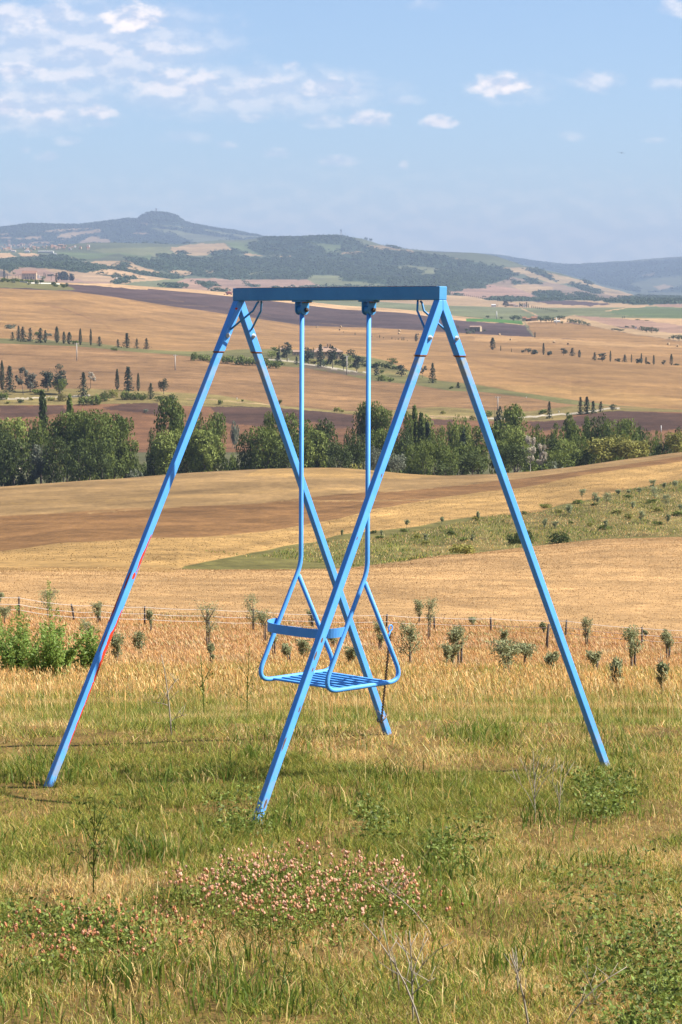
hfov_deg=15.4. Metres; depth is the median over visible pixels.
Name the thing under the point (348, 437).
tree
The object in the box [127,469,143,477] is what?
bush
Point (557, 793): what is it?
dry stalk
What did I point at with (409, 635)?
olive sapling
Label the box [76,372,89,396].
fir tree
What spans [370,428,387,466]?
tree
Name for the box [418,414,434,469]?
tree
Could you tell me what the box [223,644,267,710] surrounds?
green stalk
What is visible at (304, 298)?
swing stand
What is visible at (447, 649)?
olive sapling
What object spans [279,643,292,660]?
olive sapling
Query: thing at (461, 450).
tree
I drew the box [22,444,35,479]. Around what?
tree
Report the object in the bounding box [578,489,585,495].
olive sapling
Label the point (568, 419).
tree
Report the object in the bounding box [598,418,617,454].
tree
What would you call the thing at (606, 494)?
olive sapling
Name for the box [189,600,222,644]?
olive sapling
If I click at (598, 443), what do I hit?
tree
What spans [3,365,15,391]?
conifer
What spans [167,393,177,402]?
bush
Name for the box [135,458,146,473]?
bush
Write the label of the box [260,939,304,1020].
green stalk
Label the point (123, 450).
tree
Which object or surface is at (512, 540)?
bush
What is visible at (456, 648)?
olive sapling
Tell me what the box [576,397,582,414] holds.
conifer
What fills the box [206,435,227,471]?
tree
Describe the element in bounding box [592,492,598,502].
olive sapling
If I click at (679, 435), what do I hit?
tree
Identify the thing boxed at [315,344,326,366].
conifer
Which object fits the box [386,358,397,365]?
tree
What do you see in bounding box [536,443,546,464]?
tree
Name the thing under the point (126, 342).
conifer
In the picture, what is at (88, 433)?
tree
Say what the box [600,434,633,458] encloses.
tree
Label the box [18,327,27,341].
conifer
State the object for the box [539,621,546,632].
olive sapling
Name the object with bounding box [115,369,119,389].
cypress
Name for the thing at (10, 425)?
tree
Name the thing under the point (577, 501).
bush
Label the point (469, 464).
bush
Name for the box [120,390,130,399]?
bush
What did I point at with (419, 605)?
olive sapling
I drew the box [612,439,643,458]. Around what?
bush
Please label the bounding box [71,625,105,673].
weed bush
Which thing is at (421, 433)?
poplar
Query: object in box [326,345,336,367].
pine tree
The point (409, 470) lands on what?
bush
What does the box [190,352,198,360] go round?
bush
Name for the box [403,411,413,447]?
tree
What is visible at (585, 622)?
olive sapling
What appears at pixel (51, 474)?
tree
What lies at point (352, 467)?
bush
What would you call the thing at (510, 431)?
tree
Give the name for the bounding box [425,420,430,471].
poplar
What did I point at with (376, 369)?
conifer
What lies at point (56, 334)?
cypress
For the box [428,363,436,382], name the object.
fir tree
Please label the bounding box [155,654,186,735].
dry stalk
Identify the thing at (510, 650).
olive sapling
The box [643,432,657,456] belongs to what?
tree
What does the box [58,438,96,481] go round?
tree
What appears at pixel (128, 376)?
conifer
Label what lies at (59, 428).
tree
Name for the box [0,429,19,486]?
tree
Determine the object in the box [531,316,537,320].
farmhouse
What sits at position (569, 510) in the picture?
olive sapling
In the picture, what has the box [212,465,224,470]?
bush
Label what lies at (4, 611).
olive sapling
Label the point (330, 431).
tree
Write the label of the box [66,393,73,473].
poplar
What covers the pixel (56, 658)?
weed bush
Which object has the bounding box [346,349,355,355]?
tree
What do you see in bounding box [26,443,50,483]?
tree
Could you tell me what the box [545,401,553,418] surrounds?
fir tree
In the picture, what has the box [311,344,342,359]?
farmhouse
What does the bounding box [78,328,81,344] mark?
cypress
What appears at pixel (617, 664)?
olive sapling
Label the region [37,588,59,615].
olive sapling
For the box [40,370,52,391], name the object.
pine tree
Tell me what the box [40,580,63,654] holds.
weed bush
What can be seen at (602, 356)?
pine tree
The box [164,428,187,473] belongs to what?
tree
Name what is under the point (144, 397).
bush
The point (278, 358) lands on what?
conifer
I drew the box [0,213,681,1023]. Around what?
ground
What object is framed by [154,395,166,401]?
bush
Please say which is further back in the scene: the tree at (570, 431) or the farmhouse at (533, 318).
the farmhouse at (533, 318)
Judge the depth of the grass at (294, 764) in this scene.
11.22 m
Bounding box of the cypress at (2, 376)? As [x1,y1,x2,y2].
[0,360,4,389]
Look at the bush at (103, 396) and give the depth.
1055.71 m
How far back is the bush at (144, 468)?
676.81 m
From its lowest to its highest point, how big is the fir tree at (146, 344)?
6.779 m
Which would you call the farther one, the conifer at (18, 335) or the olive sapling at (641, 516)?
the conifer at (18, 335)
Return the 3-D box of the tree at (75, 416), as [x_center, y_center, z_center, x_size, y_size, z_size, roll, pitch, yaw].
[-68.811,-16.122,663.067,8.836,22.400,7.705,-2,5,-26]
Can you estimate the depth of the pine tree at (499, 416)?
767.81 m
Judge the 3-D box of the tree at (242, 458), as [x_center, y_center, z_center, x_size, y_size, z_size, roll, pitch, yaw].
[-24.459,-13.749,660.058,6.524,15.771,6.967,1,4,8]
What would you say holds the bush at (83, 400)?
on the ground at (182, 323)
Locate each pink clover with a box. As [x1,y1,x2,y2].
[0,860,484,985]
[143,838,435,948]
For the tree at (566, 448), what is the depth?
662.60 m
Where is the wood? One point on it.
(52, 259)
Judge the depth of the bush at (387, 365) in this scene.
1396.13 m
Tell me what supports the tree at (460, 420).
on the ground at (182, 323)
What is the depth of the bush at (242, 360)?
1366.22 m
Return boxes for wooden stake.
[546,624,549,649]
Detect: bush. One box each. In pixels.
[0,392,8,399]
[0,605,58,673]
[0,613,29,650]
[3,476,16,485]
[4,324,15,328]
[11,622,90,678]
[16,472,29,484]
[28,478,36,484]
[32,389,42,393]
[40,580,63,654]
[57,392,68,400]
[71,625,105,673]
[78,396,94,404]
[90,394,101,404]
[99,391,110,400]
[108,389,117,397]
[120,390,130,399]
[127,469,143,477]
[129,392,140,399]
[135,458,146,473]
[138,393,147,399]
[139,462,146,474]
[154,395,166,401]
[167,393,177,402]
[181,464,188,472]
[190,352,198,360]
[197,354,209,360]
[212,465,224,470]
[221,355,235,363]
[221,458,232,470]
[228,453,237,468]
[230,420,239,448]
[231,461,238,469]
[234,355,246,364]
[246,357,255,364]
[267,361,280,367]
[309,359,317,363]
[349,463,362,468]
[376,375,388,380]
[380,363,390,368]
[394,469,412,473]
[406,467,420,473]
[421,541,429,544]
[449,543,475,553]
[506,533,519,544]
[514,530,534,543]
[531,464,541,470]
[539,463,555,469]
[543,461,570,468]
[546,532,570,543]
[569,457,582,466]
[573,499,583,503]
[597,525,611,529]
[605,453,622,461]
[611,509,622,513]
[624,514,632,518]
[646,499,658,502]
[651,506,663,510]
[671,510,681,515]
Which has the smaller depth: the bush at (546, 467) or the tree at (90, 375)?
the bush at (546, 467)
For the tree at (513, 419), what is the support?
on the ground at (182, 323)
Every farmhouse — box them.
[13,271,36,279]
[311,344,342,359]
[469,326,481,331]
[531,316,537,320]
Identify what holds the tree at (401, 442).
on the ground at (182, 323)
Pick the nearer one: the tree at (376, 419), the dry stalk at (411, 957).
the dry stalk at (411, 957)
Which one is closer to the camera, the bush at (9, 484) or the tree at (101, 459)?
the tree at (101, 459)
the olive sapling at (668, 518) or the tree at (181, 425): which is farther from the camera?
the tree at (181, 425)
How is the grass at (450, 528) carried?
on the ground at (182, 323)
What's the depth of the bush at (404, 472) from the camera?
650.70 m
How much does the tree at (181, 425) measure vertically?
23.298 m
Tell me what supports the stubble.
on the ground at (182, 323)
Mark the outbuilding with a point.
(295, 352)
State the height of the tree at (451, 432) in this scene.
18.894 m
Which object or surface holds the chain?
hanging from the child swing
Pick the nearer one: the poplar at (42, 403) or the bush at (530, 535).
the bush at (530, 535)
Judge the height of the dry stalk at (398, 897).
0.235 m
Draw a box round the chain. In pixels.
[377,629,391,723]
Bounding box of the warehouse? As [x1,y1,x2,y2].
[38,251,53,252]
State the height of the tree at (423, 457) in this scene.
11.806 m
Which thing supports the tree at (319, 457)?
on the ground at (182, 323)
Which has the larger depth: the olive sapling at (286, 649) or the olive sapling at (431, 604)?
the olive sapling at (431, 604)
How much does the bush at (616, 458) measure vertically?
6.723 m
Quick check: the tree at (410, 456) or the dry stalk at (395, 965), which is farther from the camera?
the tree at (410, 456)
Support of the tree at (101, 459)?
on the ground at (182, 323)
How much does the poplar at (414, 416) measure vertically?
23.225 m
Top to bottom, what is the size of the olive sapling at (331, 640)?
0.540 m
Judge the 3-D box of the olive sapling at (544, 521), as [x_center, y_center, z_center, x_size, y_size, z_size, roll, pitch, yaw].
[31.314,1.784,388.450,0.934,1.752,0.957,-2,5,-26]
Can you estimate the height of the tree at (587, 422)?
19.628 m
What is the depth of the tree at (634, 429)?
728.66 m
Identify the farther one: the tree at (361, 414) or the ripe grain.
the tree at (361, 414)
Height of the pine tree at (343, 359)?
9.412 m
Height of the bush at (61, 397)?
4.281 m
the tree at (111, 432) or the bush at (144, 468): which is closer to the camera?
the tree at (111, 432)
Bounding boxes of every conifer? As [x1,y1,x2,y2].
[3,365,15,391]
[16,326,21,340]
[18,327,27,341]
[35,328,45,342]
[121,333,130,347]
[124,366,134,390]
[275,352,283,364]
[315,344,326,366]
[374,363,378,375]
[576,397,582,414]
[582,397,589,413]
[590,401,596,412]
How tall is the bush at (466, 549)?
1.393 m
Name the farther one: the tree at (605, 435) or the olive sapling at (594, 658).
the tree at (605, 435)
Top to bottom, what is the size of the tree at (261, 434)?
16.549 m
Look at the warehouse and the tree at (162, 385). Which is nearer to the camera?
the tree at (162, 385)
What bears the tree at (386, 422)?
on the ground at (182, 323)
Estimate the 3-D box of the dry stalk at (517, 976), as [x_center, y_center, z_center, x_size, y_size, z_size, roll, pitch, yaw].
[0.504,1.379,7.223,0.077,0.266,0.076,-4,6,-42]
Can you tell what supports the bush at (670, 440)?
on the ground at (182, 323)
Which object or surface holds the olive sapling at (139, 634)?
on the ground at (182, 323)
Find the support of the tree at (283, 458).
on the ground at (182, 323)
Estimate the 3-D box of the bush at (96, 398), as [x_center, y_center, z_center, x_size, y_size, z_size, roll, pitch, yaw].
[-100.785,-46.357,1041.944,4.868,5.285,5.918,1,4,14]
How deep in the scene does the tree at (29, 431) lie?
699.40 m
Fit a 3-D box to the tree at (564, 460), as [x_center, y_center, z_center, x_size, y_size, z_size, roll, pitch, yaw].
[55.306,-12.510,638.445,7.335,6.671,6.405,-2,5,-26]
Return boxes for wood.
[0,211,681,303]
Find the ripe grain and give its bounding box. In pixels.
[0,537,681,636]
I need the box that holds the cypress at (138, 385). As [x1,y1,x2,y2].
[136,373,139,390]
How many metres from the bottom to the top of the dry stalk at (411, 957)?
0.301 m
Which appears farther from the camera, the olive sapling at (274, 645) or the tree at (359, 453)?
the tree at (359, 453)
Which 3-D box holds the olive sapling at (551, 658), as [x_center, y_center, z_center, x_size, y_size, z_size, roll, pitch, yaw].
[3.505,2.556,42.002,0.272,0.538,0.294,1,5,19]
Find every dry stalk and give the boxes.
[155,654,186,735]
[363,911,419,1023]
[369,876,429,931]
[389,931,453,1022]
[504,946,528,1023]
[508,748,559,820]
[550,762,571,816]
[565,955,625,1023]
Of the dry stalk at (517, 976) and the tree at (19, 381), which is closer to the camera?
the dry stalk at (517, 976)
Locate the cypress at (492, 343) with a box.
[489,338,495,349]
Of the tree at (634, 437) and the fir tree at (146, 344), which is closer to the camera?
the tree at (634, 437)
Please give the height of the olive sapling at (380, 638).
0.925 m
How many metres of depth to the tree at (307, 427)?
694.69 m
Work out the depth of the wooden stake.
70.52 m
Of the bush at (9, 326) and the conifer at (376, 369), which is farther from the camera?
the bush at (9, 326)
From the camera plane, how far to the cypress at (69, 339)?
1493.23 m
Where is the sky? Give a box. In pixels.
[0,0,681,263]
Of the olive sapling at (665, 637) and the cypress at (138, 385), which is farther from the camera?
the cypress at (138, 385)
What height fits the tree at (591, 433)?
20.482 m
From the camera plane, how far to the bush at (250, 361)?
1364.35 m
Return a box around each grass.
[0,605,681,674]
[0,647,681,1015]
[0,652,681,1023]
[200,479,681,566]
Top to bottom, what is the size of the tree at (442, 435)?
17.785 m
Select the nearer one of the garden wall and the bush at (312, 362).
the bush at (312, 362)
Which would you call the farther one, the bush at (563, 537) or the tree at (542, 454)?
the tree at (542, 454)
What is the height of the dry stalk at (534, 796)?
0.357 m
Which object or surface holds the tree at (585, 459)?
on the ground at (182, 323)
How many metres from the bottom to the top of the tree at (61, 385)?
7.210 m
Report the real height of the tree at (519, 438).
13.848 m
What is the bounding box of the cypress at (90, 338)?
[89,329,92,344]
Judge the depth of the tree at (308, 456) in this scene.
651.78 m
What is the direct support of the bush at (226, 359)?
on the ground at (182, 323)
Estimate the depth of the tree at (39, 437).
679.47 m
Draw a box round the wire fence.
[0,596,681,642]
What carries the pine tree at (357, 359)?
on the ground at (182, 323)
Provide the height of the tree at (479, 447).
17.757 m
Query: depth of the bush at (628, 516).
408.01 m
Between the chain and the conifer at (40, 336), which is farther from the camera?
the conifer at (40, 336)
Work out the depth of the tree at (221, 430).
718.13 m
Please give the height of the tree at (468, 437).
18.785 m
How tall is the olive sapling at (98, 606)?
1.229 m
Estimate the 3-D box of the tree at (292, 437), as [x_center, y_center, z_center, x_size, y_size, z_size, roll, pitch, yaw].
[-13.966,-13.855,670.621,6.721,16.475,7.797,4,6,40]
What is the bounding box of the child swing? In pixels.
[259,306,400,692]
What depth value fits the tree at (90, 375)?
1108.15 m
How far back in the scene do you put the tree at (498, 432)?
710.37 m
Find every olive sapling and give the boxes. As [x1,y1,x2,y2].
[0,606,11,622]
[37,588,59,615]
[75,619,99,633]
[90,601,106,622]
[110,631,125,661]
[131,630,147,654]
[144,608,154,630]
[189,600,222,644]
[207,641,214,663]
[242,593,260,628]
[252,609,276,639]
[267,631,278,654]
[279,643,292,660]
[295,639,311,659]
[305,609,313,625]
[327,638,336,645]
[343,645,355,662]
[373,621,386,648]
[393,621,426,662]
[413,599,424,622]
[423,596,438,638]
[439,641,452,663]
[446,624,472,663]
[449,643,464,666]
[468,616,476,624]
[485,639,522,674]
[498,629,511,644]
[517,642,537,665]
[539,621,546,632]
[542,518,547,527]
[543,651,559,671]
[564,505,571,515]
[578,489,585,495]
[581,617,593,643]
[585,649,602,667]
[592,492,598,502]
[601,491,610,502]
[608,656,623,683]
[620,624,644,670]
[638,510,645,520]
[647,486,661,498]
[649,479,655,486]
[654,661,669,693]
[660,629,674,660]
[661,493,670,502]
[665,514,670,521]
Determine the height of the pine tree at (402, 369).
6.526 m
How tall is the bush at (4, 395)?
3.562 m
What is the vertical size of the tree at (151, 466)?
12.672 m
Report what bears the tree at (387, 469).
on the ground at (182, 323)
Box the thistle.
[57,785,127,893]
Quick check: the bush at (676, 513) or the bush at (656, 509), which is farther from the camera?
the bush at (656, 509)
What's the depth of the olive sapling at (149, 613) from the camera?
116.07 m
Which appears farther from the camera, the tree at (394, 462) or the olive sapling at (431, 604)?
the tree at (394, 462)
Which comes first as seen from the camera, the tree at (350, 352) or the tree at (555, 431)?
the tree at (555, 431)
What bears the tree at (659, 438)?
on the ground at (182, 323)
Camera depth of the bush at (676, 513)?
408.47 m
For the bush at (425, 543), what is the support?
on the ground at (182, 323)
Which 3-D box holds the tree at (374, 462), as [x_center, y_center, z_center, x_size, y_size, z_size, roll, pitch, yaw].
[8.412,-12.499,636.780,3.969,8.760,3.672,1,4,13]
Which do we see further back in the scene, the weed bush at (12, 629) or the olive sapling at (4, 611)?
the olive sapling at (4, 611)
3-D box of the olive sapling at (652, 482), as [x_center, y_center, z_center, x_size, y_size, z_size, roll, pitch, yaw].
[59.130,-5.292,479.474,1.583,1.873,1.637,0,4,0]
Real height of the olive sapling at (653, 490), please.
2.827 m
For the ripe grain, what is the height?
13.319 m
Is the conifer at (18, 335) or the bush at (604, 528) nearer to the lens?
the bush at (604, 528)
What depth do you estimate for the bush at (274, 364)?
1344.95 m
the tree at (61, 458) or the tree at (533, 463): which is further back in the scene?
the tree at (533, 463)
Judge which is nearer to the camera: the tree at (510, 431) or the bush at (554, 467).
the bush at (554, 467)
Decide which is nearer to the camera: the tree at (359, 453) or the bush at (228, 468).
the tree at (359, 453)
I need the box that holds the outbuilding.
[292,350,299,355]
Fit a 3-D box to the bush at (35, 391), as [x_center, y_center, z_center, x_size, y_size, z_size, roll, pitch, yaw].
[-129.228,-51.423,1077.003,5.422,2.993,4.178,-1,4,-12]
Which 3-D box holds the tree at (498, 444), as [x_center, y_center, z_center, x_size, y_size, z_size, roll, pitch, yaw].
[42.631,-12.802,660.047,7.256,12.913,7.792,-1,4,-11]
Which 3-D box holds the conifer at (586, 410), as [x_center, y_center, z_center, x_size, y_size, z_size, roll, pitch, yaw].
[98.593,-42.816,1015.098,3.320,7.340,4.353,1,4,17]
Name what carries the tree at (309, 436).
on the ground at (182, 323)
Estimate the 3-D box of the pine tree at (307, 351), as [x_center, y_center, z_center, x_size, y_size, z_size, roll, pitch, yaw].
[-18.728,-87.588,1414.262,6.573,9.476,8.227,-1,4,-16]
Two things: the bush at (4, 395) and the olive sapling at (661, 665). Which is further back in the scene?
the bush at (4, 395)
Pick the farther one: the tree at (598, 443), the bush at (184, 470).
the bush at (184, 470)
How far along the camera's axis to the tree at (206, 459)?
656.75 m
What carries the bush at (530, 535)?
on the ground at (182, 323)
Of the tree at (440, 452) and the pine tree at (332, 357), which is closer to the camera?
the tree at (440, 452)
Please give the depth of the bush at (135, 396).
1060.58 m
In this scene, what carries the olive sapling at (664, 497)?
on the ground at (182, 323)
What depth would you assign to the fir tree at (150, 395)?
1064.96 m
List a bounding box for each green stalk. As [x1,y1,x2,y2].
[191,654,214,712]
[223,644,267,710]
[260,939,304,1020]
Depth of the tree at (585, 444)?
666.74 m
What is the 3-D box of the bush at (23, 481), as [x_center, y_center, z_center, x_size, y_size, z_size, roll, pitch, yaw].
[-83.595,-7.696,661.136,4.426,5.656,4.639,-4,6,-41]
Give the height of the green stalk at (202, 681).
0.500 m
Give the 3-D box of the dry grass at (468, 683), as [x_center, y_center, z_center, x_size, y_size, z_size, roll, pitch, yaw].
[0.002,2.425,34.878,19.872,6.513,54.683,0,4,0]
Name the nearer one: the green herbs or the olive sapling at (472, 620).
the green herbs
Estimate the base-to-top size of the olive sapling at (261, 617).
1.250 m
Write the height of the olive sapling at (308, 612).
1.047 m
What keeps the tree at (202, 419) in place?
on the ground at (182, 323)
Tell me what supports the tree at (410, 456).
on the ground at (182, 323)
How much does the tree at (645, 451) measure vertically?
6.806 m
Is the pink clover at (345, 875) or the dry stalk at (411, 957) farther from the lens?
the pink clover at (345, 875)
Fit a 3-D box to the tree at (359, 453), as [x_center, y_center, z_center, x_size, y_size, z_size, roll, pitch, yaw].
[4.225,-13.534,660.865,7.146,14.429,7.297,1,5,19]
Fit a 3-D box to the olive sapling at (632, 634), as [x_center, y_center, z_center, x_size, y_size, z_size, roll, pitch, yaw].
[5.413,2.557,46.791,0.532,0.970,0.472,-3,5,-35]
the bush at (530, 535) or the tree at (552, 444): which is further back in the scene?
the tree at (552, 444)
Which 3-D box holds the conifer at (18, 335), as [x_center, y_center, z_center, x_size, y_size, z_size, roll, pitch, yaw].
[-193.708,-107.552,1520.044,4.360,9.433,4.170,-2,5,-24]
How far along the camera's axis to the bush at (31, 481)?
660.30 m
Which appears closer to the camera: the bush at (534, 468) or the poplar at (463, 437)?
the bush at (534, 468)
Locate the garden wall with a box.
[20,281,59,284]
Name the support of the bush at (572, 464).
on the ground at (182, 323)
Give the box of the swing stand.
[44,286,609,821]
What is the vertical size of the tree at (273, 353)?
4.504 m
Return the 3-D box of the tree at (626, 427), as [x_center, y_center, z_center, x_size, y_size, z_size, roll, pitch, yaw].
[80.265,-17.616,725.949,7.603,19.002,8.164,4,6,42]
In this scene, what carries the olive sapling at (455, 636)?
on the ground at (182, 323)
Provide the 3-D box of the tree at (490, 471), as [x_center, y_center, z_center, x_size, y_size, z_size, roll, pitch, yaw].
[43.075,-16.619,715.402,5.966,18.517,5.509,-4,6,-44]
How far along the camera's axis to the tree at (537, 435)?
705.71 m
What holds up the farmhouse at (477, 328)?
on the ground at (182, 323)
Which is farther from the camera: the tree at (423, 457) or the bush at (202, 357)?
the bush at (202, 357)
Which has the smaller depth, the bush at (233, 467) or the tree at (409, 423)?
the bush at (233, 467)
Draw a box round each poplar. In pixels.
[38,389,47,435]
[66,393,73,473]
[411,404,418,469]
[416,412,425,474]
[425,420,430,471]
[460,428,466,474]
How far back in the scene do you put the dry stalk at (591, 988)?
7.31 m
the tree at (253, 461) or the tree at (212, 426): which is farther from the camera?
the tree at (212, 426)
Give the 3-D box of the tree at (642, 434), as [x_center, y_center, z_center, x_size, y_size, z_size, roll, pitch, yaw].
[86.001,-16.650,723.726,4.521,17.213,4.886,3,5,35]
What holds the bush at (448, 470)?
on the ground at (182, 323)
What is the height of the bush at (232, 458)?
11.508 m
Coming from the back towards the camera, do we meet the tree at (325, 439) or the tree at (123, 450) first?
the tree at (325, 439)
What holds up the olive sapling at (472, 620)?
on the ground at (182, 323)
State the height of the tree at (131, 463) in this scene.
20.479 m
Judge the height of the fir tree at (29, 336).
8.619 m
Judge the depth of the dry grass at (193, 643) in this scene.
90.89 m
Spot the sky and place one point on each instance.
(501, 127)
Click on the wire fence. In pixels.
(387, 615)
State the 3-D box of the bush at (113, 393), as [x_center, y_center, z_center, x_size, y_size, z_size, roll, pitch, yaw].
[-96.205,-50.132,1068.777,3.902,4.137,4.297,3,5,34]
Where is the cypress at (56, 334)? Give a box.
[54,326,59,342]
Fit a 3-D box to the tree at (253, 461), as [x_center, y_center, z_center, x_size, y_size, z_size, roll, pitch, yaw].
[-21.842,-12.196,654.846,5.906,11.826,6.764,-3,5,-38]
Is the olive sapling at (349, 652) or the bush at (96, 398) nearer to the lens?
the olive sapling at (349, 652)
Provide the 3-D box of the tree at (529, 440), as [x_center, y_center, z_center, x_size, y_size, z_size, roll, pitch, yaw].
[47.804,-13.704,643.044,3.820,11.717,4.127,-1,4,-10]
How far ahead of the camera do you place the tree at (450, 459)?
653.44 m
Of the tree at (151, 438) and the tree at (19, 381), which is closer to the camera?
the tree at (151, 438)
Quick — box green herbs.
[0,755,681,1023]
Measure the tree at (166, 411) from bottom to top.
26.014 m
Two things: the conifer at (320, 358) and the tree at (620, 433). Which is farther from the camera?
the conifer at (320, 358)
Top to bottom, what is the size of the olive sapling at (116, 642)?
0.729 m
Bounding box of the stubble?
[0,463,681,565]
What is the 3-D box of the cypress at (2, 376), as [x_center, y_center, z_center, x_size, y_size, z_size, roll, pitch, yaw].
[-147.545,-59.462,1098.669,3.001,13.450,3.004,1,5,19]
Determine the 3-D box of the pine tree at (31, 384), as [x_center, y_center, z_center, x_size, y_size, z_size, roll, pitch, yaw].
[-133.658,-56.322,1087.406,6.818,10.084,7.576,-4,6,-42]
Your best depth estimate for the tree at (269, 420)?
716.93 m
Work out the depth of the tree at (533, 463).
670.43 m
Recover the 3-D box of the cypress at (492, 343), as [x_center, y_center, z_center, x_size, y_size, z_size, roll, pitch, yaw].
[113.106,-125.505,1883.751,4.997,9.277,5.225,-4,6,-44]
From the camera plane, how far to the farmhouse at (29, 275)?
4581.59 m
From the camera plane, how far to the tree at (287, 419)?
709.01 m
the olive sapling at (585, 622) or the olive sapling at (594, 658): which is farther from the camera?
the olive sapling at (585, 622)
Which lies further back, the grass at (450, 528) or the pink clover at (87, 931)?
the grass at (450, 528)
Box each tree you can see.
[0,416,28,465]
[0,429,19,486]
[0,435,31,485]
[15,367,27,394]
[21,418,37,482]
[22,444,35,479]
[24,371,38,391]
[26,328,35,341]
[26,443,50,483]
[28,416,51,483]
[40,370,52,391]
[40,435,69,482]
[42,452,56,482]
[45,410,78,481]
[52,364,67,393]
[52,378,66,392]
[53,444,74,481]
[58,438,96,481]
[64,408,89,480]
[67,409,112,479]
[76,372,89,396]
[87,438,118,479]
[88,372,95,387]
[91,412,119,478]
[104,413,129,477]
[119,417,138,477]
[143,338,151,348]
[145,444,161,475]
[146,429,155,461]
[147,383,154,398]
[150,429,176,474]
[153,396,184,440]
[158,378,168,393]
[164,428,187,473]
[168,407,186,472]
[177,447,192,473]
[184,427,203,472]
[190,429,217,471]
[191,408,203,440]
[192,418,216,437]
[205,412,226,458]
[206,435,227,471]
[235,429,254,469]
[246,443,266,469]
[248,425,284,468]
[261,411,278,467]
[262,438,289,468]
[266,351,276,358]
[274,412,298,467]
[277,429,298,467]
[280,342,292,360]
[294,419,313,467]
[298,438,315,467]
[304,347,313,363]
[304,429,328,467]
[306,424,332,466]
[306,430,328,467]
[313,417,337,467]
[324,441,354,467]
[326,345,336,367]
[338,354,348,369]
[343,426,355,467]
[345,434,365,468]
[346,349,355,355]
[352,351,361,371]
[352,401,375,469]
[361,401,386,467]
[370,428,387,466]
[370,445,381,469]
[377,408,392,434]
[377,438,397,471]
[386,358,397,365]
[388,453,406,472]
[390,426,413,469]
[395,365,406,376]
[398,443,420,472]
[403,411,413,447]
[414,440,435,474]
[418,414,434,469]
[423,433,450,473]
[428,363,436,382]
[431,425,451,474]
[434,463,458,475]
[442,447,458,475]
[444,420,459,474]
[451,441,474,474]
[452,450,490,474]
[453,414,467,472]
[454,420,474,458]
[469,426,489,474]
[482,421,498,473]
[489,439,514,471]
[490,417,509,473]
[494,406,503,428]
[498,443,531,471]
[499,403,528,472]
[501,432,534,471]
[502,424,525,467]
[518,441,540,470]
[522,435,535,470]
[528,424,546,467]
[535,434,560,468]
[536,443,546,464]
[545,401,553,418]
[546,450,571,467]
[547,423,566,464]
[552,438,580,464]
[563,412,575,440]
[566,421,580,448]
[569,431,587,459]
[570,450,594,465]
[580,413,608,460]
[582,416,590,442]
[583,436,619,462]
[583,437,603,463]
[598,353,606,360]
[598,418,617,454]
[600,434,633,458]
[603,426,618,455]
[611,418,633,439]
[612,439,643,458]
[616,428,631,459]
[623,418,641,442]
[629,440,649,457]
[632,431,648,457]
[635,425,648,441]
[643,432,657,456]
[653,431,662,451]
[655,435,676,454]
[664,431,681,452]
[671,427,681,452]
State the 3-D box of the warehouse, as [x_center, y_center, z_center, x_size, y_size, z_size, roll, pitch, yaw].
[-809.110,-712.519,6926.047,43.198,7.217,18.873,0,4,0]
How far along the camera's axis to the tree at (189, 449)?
658.35 m
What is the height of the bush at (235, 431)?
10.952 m
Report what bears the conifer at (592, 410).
on the ground at (182, 323)
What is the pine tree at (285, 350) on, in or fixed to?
on the ground at (182, 323)
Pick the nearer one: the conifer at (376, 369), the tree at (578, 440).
the tree at (578, 440)
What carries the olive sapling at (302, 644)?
on the ground at (182, 323)
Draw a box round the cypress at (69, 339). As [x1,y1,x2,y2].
[66,332,71,343]
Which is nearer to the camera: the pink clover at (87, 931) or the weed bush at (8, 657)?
the pink clover at (87, 931)
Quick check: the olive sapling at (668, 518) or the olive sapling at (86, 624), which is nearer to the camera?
the olive sapling at (86, 624)
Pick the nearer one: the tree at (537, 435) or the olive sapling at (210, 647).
the olive sapling at (210, 647)
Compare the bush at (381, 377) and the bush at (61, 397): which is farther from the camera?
the bush at (381, 377)
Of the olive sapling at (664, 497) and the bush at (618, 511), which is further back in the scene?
the olive sapling at (664, 497)
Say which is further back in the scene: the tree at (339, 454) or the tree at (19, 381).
the tree at (19, 381)
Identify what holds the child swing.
hanging from the swing stand
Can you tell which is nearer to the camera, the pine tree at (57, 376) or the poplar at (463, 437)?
the poplar at (463, 437)
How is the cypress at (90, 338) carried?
on the ground at (182, 323)
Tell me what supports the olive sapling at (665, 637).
on the ground at (182, 323)
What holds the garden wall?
on the ground at (182, 323)
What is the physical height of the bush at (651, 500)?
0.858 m
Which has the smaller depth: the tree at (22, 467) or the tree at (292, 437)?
the tree at (22, 467)
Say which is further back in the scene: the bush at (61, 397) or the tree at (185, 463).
the bush at (61, 397)
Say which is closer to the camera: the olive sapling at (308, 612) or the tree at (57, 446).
the olive sapling at (308, 612)
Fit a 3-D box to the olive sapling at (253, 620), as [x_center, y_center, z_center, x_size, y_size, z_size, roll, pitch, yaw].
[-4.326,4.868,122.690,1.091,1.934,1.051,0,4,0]
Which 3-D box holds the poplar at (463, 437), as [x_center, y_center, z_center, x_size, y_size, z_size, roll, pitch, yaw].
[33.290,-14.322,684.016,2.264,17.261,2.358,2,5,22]
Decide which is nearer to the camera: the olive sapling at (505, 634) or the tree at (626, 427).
the olive sapling at (505, 634)

